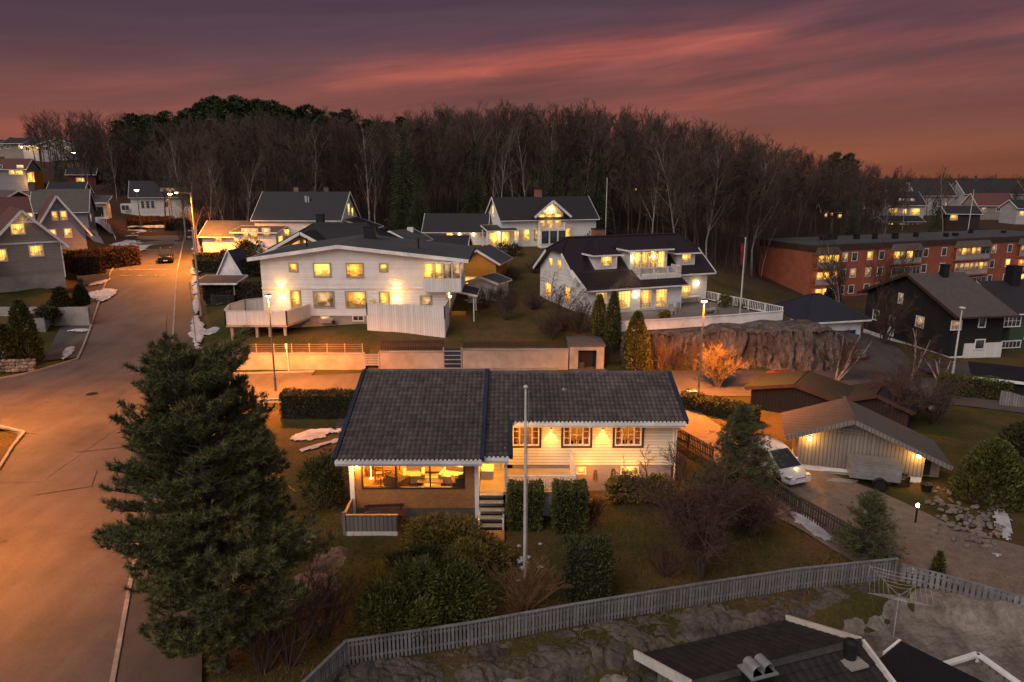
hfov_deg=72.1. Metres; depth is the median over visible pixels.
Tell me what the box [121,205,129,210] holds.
window
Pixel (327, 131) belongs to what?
bare tree
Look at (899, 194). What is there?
bare tree
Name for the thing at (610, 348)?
iron fence
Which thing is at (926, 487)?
plant tub
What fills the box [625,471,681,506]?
spreading shrub
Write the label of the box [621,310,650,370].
thuja tree
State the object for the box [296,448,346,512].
laurel bush
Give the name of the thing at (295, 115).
pine tree
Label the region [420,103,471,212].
bare tree
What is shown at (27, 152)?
hilltop house
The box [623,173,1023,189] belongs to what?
distant woods
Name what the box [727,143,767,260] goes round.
bare tree
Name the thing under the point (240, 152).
bare tree
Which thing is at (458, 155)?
bare tree
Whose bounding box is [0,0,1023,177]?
sky
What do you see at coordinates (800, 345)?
rock cliff
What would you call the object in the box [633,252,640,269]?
window
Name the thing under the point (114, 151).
bare tree
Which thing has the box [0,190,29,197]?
dark chalet
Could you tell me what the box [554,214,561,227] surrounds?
window
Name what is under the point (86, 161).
bare tree
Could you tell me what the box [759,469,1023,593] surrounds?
gravel yard
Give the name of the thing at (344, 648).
picket fence
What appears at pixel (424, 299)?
window
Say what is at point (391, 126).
bare tree
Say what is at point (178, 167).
bare tree
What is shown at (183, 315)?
pavement
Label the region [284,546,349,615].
rock outcrop
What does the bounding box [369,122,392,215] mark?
bare tree
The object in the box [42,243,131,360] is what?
pavement
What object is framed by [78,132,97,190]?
bare tree
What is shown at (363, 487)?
panorama window
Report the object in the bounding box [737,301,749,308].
terrace shrub
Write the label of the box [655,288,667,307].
french window
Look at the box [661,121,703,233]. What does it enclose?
bare tree
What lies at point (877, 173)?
bare tree
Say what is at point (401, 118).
pine tree
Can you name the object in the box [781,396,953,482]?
grey garage
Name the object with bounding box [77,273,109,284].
timber fence
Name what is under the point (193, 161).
bare tree
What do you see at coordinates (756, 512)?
bare garden shrub
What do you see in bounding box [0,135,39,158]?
hilltop house
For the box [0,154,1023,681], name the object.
ground
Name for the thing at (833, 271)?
tall bare tree
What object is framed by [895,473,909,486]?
wire crate
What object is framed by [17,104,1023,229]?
forest
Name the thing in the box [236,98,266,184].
pine tree
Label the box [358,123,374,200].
bare tree
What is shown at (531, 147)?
bare tree
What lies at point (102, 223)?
snow
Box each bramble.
[488,284,511,300]
[502,265,524,279]
[516,291,550,309]
[524,260,539,272]
[552,309,572,331]
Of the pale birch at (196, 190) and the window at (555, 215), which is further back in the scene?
the window at (555, 215)
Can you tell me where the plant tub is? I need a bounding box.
[921,481,933,492]
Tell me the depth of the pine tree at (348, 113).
182.84 m
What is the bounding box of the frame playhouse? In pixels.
[216,248,255,279]
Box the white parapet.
[620,310,782,331]
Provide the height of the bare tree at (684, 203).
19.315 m
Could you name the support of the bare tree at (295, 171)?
on the ground at (956, 436)
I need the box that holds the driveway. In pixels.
[907,361,969,375]
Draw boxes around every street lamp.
[134,189,141,228]
[167,193,172,218]
[175,192,197,254]
[265,294,276,390]
[697,299,707,391]
[951,306,965,373]
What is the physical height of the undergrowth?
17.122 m
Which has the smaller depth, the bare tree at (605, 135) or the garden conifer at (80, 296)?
the garden conifer at (80, 296)
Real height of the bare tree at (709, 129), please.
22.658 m
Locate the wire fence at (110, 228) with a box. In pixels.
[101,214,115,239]
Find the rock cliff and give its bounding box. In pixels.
[620,319,854,370]
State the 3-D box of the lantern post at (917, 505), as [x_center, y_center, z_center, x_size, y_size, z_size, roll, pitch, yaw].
[19.665,8.428,34.230,0.140,1.130,0.133,0,13,0]
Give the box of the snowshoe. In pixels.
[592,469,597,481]
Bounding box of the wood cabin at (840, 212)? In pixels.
[816,204,845,218]
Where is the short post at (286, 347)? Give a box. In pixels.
[285,344,289,370]
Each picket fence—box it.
[0,303,33,306]
[301,557,898,681]
[380,340,443,350]
[463,341,564,347]
[675,428,713,460]
[763,473,898,569]
[899,563,1023,605]
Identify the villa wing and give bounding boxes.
[421,213,489,244]
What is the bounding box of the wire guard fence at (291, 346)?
[220,343,362,351]
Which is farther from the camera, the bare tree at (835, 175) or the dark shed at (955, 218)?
the dark shed at (955, 218)
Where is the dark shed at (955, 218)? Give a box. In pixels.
[934,206,982,230]
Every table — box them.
[416,478,443,485]
[681,295,702,302]
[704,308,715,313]
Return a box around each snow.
[61,346,74,358]
[68,328,89,331]
[85,233,126,245]
[88,278,109,285]
[88,290,100,297]
[90,228,143,243]
[92,288,116,300]
[95,218,110,232]
[126,225,164,228]
[129,244,151,249]
[145,226,164,227]
[188,315,204,342]
[189,267,200,273]
[191,276,197,293]
[192,294,198,313]
[201,327,219,334]
[290,428,341,440]
[300,438,337,450]
[506,543,543,580]
[791,511,831,540]
[992,508,1012,539]
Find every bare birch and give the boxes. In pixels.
[827,321,880,380]
[899,316,939,381]
[919,349,958,379]
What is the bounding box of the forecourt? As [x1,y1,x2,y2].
[569,369,606,370]
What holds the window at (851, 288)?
in the apartment block at (982, 255)
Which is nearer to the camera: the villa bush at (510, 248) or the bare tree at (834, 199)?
the villa bush at (510, 248)
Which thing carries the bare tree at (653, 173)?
on the ground at (956, 436)
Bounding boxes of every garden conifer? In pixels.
[0,323,28,359]
[7,298,45,362]
[46,286,76,323]
[70,283,90,305]
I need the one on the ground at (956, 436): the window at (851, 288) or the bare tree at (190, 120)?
the bare tree at (190, 120)
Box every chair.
[374,466,385,481]
[380,468,390,485]
[668,304,675,314]
[672,302,680,311]
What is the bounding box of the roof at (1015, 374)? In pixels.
[968,361,1023,400]
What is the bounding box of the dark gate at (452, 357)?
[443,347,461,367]
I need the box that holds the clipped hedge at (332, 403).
[278,386,354,418]
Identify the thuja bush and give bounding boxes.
[349,574,418,650]
[382,553,453,648]
[430,546,497,635]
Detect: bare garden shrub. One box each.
[637,530,694,578]
[704,471,803,541]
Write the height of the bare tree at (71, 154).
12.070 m
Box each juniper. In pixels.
[380,541,451,576]
[400,510,482,554]
[444,529,515,569]
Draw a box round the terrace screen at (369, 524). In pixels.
[341,498,397,535]
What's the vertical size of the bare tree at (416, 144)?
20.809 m
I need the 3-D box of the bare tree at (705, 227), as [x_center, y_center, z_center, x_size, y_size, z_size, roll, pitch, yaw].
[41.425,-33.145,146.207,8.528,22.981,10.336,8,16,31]
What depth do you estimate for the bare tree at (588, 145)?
125.77 m
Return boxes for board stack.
[827,478,858,482]
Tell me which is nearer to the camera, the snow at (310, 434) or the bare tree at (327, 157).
the snow at (310, 434)
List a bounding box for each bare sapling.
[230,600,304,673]
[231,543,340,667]
[297,562,362,641]
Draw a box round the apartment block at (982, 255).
[758,229,1023,295]
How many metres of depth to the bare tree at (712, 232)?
114.66 m
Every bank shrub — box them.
[474,285,493,306]
[478,280,528,319]
[524,271,599,321]
[529,308,565,339]
[561,295,596,333]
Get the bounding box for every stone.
[947,522,954,526]
[953,525,960,529]
[962,544,970,548]
[974,522,982,526]
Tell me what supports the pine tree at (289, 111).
on the ground at (956, 436)
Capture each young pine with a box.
[686,403,786,502]
[825,489,909,565]
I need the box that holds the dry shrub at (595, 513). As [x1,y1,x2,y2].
[586,494,609,522]
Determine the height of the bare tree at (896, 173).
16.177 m
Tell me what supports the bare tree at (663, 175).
on the ground at (956, 436)
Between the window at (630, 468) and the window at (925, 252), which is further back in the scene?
the window at (925, 252)
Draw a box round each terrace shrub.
[657,310,671,318]
[715,293,732,307]
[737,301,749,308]
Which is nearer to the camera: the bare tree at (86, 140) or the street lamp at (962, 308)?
the street lamp at (962, 308)
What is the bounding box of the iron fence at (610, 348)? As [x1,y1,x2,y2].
[604,346,624,367]
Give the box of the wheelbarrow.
[314,318,335,323]
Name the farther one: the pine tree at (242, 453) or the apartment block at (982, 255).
the apartment block at (982, 255)
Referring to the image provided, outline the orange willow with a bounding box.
[696,342,752,387]
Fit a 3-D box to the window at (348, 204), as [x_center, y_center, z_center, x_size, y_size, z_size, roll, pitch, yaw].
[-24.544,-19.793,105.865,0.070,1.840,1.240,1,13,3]
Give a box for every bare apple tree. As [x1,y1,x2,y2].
[862,345,966,416]
[908,374,974,423]
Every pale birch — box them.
[176,169,211,251]
[194,157,225,219]
[201,153,231,219]
[235,149,267,220]
[348,107,380,220]
[758,215,784,276]
[827,190,844,233]
[879,207,892,232]
[929,164,951,231]
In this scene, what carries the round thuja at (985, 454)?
on the ground at (956, 436)
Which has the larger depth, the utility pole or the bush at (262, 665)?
the utility pole
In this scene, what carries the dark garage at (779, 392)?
on the ground at (956, 436)
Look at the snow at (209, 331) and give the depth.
70.55 m
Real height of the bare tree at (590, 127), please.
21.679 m
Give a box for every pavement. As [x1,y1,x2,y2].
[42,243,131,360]
[115,416,201,681]
[173,240,196,348]
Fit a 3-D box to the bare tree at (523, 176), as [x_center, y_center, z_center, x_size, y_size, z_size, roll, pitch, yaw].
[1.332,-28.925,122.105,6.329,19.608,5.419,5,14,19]
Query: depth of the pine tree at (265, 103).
175.67 m
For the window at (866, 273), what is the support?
in the apartment block at (982, 255)
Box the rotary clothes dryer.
[865,565,935,636]
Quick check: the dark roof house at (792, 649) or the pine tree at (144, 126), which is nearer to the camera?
the dark roof house at (792, 649)
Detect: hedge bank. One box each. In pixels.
[125,217,187,228]
[126,215,174,218]
[164,221,193,230]
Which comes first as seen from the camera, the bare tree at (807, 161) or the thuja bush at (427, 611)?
the thuja bush at (427, 611)
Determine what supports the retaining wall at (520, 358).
on the ground at (956, 436)
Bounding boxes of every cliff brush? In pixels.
[617,348,632,370]
[652,332,680,370]
[668,348,687,370]
[685,340,704,370]
[704,333,725,360]
[723,349,739,368]
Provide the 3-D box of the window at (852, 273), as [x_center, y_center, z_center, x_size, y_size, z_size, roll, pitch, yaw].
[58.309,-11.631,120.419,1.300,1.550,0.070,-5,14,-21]
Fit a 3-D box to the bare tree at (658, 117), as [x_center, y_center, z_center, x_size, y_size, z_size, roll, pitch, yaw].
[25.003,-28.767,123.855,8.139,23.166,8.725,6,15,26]
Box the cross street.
[245,370,1023,412]
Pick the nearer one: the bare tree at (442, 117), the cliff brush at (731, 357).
the cliff brush at (731, 357)
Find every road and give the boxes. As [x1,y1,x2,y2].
[0,235,184,681]
[839,330,910,383]
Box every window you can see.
[0,248,8,261]
[8,170,14,174]
[10,223,25,234]
[15,170,23,174]
[27,173,33,181]
[28,244,44,256]
[48,229,56,235]
[51,211,58,220]
[59,210,67,219]
[63,228,72,237]
[76,178,84,181]
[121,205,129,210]
[214,234,222,241]
[241,228,248,238]
[248,228,258,239]
[262,228,270,237]
[278,235,282,241]
[283,229,289,235]
[288,263,297,271]
[289,290,300,308]
[312,291,334,307]
[313,263,331,276]
[345,263,363,277]
[345,291,366,307]
[347,203,349,215]
[352,315,363,321]
[361,466,464,488]
[379,263,387,271]
[379,291,389,304]
[419,295,431,306]
[465,276,476,280]
[487,232,497,247]
[500,232,509,246]
[513,428,541,447]
[515,229,519,241]
[523,229,529,241]
[533,228,537,241]
[538,214,545,228]
[541,231,548,243]
[545,281,551,297]
[546,214,553,228]
[549,257,552,266]
[550,230,556,243]
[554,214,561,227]
[557,259,561,269]
[558,230,565,240]
[561,428,592,447]
[565,286,570,302]
[566,228,570,235]
[576,466,585,473]
[595,291,607,308]
[600,256,612,266]
[612,428,643,447]
[618,290,631,308]
[620,466,638,474]
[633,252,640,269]
[639,289,652,308]
[641,252,648,268]
[649,251,657,268]
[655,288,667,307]
[657,251,664,267]
[681,254,691,262]
[681,284,691,299]
[842,252,847,261]
[848,285,853,293]
[849,268,855,277]
[851,252,857,260]
[865,267,871,276]
[867,251,873,259]
[872,309,879,320]
[878,251,884,259]
[898,293,903,303]
[910,208,919,214]
[915,315,924,327]
[920,264,926,272]
[923,248,928,256]
[941,247,946,255]
[950,214,957,219]
[950,320,962,330]
[974,339,985,349]
[977,318,986,327]
[987,274,992,280]
[989,260,994,267]
[991,245,996,252]
[1001,340,1021,348]
[1003,315,1021,326]
[1005,259,1010,266]
[1007,244,1012,251]
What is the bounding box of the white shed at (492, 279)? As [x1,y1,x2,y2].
[465,273,511,298]
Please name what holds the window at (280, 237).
in the black roof house at (276, 217)
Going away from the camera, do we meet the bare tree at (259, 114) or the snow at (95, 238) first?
the snow at (95, 238)
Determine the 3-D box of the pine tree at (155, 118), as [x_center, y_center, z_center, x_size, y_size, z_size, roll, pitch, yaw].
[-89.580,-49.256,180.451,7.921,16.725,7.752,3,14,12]
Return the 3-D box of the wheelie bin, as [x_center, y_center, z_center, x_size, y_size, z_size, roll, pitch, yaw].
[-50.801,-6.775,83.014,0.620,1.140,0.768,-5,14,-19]
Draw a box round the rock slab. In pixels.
[841,588,1023,681]
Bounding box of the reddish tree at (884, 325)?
[864,279,921,343]
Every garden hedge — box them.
[192,257,222,272]
[193,252,219,260]
[201,281,262,303]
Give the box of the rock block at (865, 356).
[841,341,868,363]
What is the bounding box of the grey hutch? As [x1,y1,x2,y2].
[923,459,939,476]
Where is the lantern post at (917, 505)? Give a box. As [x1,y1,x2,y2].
[914,503,918,522]
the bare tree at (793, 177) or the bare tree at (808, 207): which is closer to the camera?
the bare tree at (808, 207)
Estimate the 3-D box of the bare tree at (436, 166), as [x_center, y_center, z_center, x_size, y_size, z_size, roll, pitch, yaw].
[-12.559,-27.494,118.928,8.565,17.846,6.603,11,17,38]
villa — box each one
[480,189,599,247]
[533,228,715,314]
[872,191,926,217]
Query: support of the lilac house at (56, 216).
on the ground at (956, 436)
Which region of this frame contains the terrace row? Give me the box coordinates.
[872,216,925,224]
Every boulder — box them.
[502,676,540,681]
[599,674,632,681]
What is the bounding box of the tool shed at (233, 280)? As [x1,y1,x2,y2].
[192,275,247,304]
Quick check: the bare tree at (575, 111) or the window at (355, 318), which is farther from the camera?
the bare tree at (575, 111)
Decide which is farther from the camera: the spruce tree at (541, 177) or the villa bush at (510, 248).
the spruce tree at (541, 177)
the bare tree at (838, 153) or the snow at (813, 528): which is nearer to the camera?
the snow at (813, 528)
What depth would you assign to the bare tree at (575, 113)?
129.37 m
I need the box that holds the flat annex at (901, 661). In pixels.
[879,639,982,681]
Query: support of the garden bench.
on the ground at (956, 436)
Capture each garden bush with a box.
[212,248,227,258]
[232,237,263,255]
[238,253,260,274]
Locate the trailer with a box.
[823,453,903,490]
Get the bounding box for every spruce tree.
[51,154,69,181]
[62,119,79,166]
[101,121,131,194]
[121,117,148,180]
[383,130,422,229]
[406,168,431,231]
[460,140,489,212]
[536,169,548,196]
[545,153,564,196]
[568,162,585,195]
[587,154,613,232]
[841,193,862,235]
[924,195,942,231]
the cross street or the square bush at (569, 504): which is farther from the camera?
the cross street
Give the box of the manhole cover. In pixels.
[86,392,97,395]
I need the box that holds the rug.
[409,477,450,485]
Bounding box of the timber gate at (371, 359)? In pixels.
[363,353,379,368]
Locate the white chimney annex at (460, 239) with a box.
[407,227,472,245]
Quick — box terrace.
[574,301,781,338]
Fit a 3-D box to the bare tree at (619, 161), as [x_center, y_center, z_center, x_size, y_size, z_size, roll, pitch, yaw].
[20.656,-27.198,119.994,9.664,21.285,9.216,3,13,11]
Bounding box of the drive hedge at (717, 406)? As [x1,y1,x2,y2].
[680,388,761,425]
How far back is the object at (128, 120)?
173.68 m
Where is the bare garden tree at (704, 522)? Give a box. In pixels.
[611,438,754,579]
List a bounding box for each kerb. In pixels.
[0,267,113,378]
[0,425,25,469]
[109,398,280,681]
[172,239,314,373]
[189,282,196,342]
[419,368,557,370]
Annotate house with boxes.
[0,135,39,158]
[0,137,11,156]
[0,158,44,190]
[0,195,92,251]
[0,207,70,292]
[19,140,53,160]
[27,182,96,229]
[40,137,83,161]
[46,182,111,218]
[120,181,193,217]
[197,220,254,252]
[224,226,479,340]
[229,187,383,255]
[263,214,399,252]
[332,369,688,529]
[633,615,895,681]
[857,264,1019,357]
[951,181,1023,205]
[960,193,1013,219]
[976,265,1023,349]
[998,200,1023,223]
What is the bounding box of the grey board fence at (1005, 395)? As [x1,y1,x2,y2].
[999,391,1023,406]
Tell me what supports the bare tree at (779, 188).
on the ground at (956, 436)
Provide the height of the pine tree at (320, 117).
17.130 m
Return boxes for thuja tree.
[590,293,606,336]
[603,291,621,349]
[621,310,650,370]
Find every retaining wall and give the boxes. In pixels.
[0,307,91,325]
[229,352,364,369]
[379,350,442,368]
[462,348,568,369]
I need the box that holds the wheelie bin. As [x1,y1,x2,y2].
[77,278,84,286]
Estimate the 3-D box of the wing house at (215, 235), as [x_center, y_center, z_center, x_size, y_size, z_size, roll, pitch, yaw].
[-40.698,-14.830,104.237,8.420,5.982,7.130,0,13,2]
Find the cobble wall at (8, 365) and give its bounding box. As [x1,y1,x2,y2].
[0,358,35,372]
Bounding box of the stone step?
[480,530,504,542]
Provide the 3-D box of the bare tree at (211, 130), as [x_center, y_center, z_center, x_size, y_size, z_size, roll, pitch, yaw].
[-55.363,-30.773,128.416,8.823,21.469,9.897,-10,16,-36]
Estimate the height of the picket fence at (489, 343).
0.948 m
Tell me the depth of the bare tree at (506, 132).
126.56 m
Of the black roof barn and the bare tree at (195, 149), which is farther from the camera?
the black roof barn
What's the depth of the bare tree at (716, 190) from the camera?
108.67 m
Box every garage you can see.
[387,229,433,240]
[465,244,512,280]
[744,370,918,426]
[758,293,871,334]
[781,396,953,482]
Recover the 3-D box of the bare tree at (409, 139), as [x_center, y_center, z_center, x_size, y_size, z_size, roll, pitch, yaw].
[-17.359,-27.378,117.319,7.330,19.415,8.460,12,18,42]
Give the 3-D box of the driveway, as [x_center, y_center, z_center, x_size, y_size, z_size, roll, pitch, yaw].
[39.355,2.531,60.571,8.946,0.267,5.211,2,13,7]
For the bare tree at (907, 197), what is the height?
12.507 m
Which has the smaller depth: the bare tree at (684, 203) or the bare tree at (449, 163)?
the bare tree at (684, 203)
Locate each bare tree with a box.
[44,138,69,178]
[52,130,75,167]
[65,126,100,181]
[68,122,89,157]
[73,143,91,181]
[76,123,94,150]
[77,139,92,181]
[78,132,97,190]
[84,125,98,169]
[88,120,114,189]
[92,135,119,195]
[99,133,119,200]
[102,128,131,189]
[108,132,135,180]
[109,138,134,199]
[116,120,149,179]
[128,144,151,180]
[139,124,167,180]
[145,114,176,218]
[146,132,178,217]
[150,120,192,236]
[154,122,198,222]
[157,119,204,207]
[160,117,226,232]
[166,131,200,215]
[172,119,187,217]
[172,131,208,240]
[174,117,215,216]
[174,118,208,221]
[174,138,218,239]
[184,114,216,219]
[188,111,227,218]
[189,130,223,219]
[194,130,247,220]
[196,125,218,217]
[201,116,260,220]
[201,123,255,219]
[207,111,245,220]
[211,124,230,218]
[214,114,268,212]
[214,122,255,219]
[218,124,263,217]
[222,115,257,200]
[225,117,263,213]
[229,121,258,220]
[239,127,280,202]
[240,105,289,191]
[243,109,261,208]
[244,120,276,187]
[250,115,299,191]
[250,122,294,191]
[252,112,286,189]
[256,116,290,190]
[258,111,287,190]
[275,117,321,191]
[276,133,326,191]
[277,132,318,191]
[278,117,309,191]
[284,120,323,188]
[292,123,322,191]
[296,123,331,191]
[300,123,335,191]
[302,118,348,191]
[305,123,332,190]
[306,121,350,191]
[306,124,342,191]
[316,104,348,191]
[317,133,357,198]
[325,111,363,197]
[327,123,362,191]
[329,129,373,201]
[330,123,373,208]
[331,118,372,217]
[343,125,375,215]
[347,120,376,219]
[354,134,391,222]
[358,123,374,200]
[361,121,379,202]
[362,123,382,207]
[363,126,393,223]
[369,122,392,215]
[369,124,412,221]
[371,118,411,229]
[378,118,425,222]
[381,116,422,226]
[385,119,414,217]
[388,123,418,191]
[389,126,426,209]
[391,110,430,214]
[398,134,436,209]
[408,110,445,212]
[413,114,428,197]
[414,119,448,212]
[416,122,439,206]
[416,124,461,211]
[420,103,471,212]
[423,107,456,212]
[424,108,453,204]
[427,104,466,206]
[430,119,465,212]
[432,115,479,212]
[438,112,482,211]
[442,109,488,212]
[445,116,476,204]
[446,122,466,210]
[454,99,501,212]
[456,110,488,200]
[457,114,494,212]
[458,113,486,212]
[466,104,518,208]
[469,107,498,197]
[472,122,514,196]
[478,114,494,197]
[479,102,508,195]
[482,98,517,196]
[483,109,529,194]
[484,99,515,196]
[488,119,524,196]
[494,104,523,196]
[495,114,524,196]
[504,116,533,196]
[506,104,542,196]
[506,106,535,196]
[509,109,540,196]
[517,104,547,196]
[517,104,558,187]
[519,103,566,194]
[526,112,544,189]
[526,122,575,196]
[528,106,556,188]
[529,101,574,190]
[530,105,551,196]
[537,109,592,195]
[538,117,568,196]
[540,120,578,196]
[542,106,588,195]
[550,109,578,194]
[554,105,594,194]
[557,105,589,195]
[559,101,595,192]
[565,106,624,205]
[566,115,624,234]
[568,97,603,195]
[569,108,608,195]
[571,118,620,203]
[574,106,606,195]
[583,105,621,214]
[583,110,629,220]
[589,113,628,233]
[594,111,616,203]
[597,101,636,231]
[605,118,655,233]
[606,118,656,233]
[608,111,641,225]
[614,115,649,233]
[617,108,638,217]
[618,111,645,228]
[621,122,667,233]
[627,120,684,232]
[629,107,672,233]
[632,115,659,230]
[633,116,677,232]
[637,106,654,152]
[637,126,676,232]
[640,109,667,224]
[640,132,689,232]
[644,118,668,226]
[646,112,684,226]
[647,115,692,232]
[652,139,709,238]
[658,125,678,232]
[658,130,703,238]
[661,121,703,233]
[666,124,691,222]
[668,124,724,243]
[671,128,728,247]
[672,121,699,239]
[675,116,734,235]
[681,119,720,243]
[689,124,721,246]
[689,128,734,263]
[690,133,742,267]
[695,140,739,257]
[699,131,728,242]
[702,125,727,235]
[705,127,737,243]
[713,133,733,253]
[714,126,762,266]
[716,132,769,259]
[718,128,752,235]
[718,145,771,274]
[722,142,783,269]
[723,139,758,248]
[726,136,768,270]
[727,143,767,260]
[734,135,774,242]
[741,145,785,274]
[742,143,795,240]
[744,149,794,257]
[750,139,792,258]
[751,132,781,245]
[763,151,800,237]
[765,159,795,238]
[768,155,795,232]
[771,158,797,237]
[773,149,798,232]
[775,145,804,221]
[781,154,813,237]
[783,149,804,221]
[786,157,833,236]
[788,146,814,232]
[790,155,802,219]
[792,145,823,236]
[796,160,831,236]
[800,154,829,232]
[802,157,837,226]
[803,155,823,223]
[804,168,830,236]
[808,152,847,233]
[808,233,853,301]
[810,171,828,230]
[821,160,846,231]
[821,168,854,229]
[822,172,830,224]
[823,153,839,217]
[826,166,851,233]
[830,161,861,234]
[833,154,861,232]
[841,163,860,228]
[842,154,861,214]
[843,159,864,217]
[847,166,869,223]
[849,166,879,230]
[850,161,870,225]
[850,173,868,224]
[863,163,884,228]
[864,166,891,227]
[864,228,923,286]
[865,174,899,232]
[866,177,884,227]
[866,179,889,233]
[885,180,900,230]
[887,166,906,228]
[887,176,910,218]
[899,169,915,227]
[901,180,916,229]
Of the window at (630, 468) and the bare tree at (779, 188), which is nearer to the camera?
the window at (630, 468)
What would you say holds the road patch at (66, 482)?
on the road at (63, 580)
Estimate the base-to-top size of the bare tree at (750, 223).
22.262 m
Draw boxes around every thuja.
[928,549,947,580]
[948,437,1023,515]
[988,420,1023,490]
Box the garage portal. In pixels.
[566,336,605,369]
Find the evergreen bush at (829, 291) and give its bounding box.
[823,284,841,301]
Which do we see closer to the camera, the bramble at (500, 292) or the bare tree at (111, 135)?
the bramble at (500, 292)
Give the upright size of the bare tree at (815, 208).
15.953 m
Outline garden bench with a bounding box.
[364,503,403,523]
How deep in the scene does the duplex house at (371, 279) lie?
67.35 m
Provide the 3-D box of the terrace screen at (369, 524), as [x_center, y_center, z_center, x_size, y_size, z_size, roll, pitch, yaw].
[-6.660,8.601,33.886,2.620,1.550,1.700,0,13,0]
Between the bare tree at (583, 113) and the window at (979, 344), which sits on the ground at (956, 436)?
the bare tree at (583, 113)
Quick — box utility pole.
[188,227,202,315]
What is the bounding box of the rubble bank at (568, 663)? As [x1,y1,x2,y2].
[339,579,892,681]
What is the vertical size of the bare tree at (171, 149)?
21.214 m
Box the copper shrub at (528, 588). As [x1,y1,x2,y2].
[482,549,571,611]
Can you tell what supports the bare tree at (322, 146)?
on the ground at (956, 436)
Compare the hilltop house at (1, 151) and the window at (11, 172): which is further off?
the hilltop house at (1, 151)
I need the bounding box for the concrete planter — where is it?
[22,314,50,331]
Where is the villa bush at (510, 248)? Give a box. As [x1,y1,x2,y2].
[496,241,525,255]
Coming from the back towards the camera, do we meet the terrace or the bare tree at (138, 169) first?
the bare tree at (138, 169)
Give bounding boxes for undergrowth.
[172,178,906,278]
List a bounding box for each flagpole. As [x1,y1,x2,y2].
[523,385,528,576]
[605,178,607,234]
[739,237,746,313]
[968,191,973,228]
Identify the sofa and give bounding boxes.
[383,472,409,485]
[403,466,424,484]
[421,466,445,471]
[438,466,462,483]
[450,475,462,485]
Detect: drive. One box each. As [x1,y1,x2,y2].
[335,418,344,431]
[675,409,763,481]
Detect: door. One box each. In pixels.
[94,207,103,216]
[477,284,487,298]
[485,463,503,468]
[578,350,595,366]
[923,461,930,474]
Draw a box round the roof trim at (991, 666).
[943,651,1020,681]
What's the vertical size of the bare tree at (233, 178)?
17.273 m
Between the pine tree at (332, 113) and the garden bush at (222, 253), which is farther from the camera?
the pine tree at (332, 113)
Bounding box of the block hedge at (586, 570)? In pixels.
[559,530,616,603]
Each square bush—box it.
[504,478,545,532]
[549,478,590,534]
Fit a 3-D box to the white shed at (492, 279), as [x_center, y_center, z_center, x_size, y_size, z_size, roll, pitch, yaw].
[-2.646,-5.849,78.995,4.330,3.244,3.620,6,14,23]
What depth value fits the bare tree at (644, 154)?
132.27 m
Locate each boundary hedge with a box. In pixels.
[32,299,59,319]
[63,252,106,275]
[66,244,141,268]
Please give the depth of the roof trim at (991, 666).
25.28 m
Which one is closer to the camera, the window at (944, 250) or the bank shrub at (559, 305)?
the bank shrub at (559, 305)
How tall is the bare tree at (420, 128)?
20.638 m
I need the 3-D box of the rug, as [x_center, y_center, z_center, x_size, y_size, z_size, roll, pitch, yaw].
[-4.300,7.274,35.814,2.600,0.012,1.800,0,13,0]
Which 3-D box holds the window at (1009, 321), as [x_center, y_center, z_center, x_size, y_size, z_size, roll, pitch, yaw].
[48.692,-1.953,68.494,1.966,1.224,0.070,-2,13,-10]
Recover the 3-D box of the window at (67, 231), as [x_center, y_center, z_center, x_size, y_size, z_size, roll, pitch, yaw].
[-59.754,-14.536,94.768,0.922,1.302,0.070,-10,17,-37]
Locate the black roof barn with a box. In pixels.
[905,181,956,215]
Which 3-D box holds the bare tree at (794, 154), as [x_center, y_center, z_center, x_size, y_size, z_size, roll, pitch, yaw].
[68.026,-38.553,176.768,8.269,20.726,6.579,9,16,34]
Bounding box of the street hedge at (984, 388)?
[936,370,1015,400]
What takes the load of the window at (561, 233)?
in the balcony villa at (538, 220)
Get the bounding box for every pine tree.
[89,325,334,673]
[109,120,130,183]
[122,112,142,174]
[133,115,146,162]
[138,116,160,177]
[139,114,154,172]
[144,114,169,180]
[155,110,173,140]
[159,122,177,174]
[165,109,196,144]
[191,101,211,147]
[193,95,222,153]
[204,98,238,142]
[223,103,245,137]
[227,94,243,164]
[230,98,247,117]
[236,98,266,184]
[252,99,279,140]
[266,103,302,148]
[276,104,300,183]
[288,109,309,140]
[294,103,315,129]
[301,107,330,129]
[309,114,331,143]
[328,111,340,124]
[335,108,359,130]
[347,115,362,137]
[360,120,378,164]
[392,116,407,136]
[825,151,843,217]
[837,152,858,219]
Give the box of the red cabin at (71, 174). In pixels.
[65,168,100,184]
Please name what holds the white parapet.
on the rock cliff
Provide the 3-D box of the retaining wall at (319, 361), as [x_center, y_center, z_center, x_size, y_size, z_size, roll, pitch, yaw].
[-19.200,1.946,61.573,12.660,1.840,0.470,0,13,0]
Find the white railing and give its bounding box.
[706,291,782,311]
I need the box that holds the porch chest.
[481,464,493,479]
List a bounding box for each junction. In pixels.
[0,359,121,410]
[0,372,152,427]
[0,414,125,481]
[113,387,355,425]
[118,366,313,393]
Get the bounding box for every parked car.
[157,247,173,262]
[739,435,810,484]
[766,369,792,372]
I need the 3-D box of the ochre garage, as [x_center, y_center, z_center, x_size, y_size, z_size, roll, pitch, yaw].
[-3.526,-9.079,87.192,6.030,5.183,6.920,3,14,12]
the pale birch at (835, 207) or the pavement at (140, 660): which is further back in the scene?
the pale birch at (835, 207)
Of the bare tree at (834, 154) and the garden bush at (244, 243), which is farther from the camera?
the bare tree at (834, 154)
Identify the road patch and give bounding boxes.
[35,470,96,494]
[127,349,147,375]
[149,312,166,345]
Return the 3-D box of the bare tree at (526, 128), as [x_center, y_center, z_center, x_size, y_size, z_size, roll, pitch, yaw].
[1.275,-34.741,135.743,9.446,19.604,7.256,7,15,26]

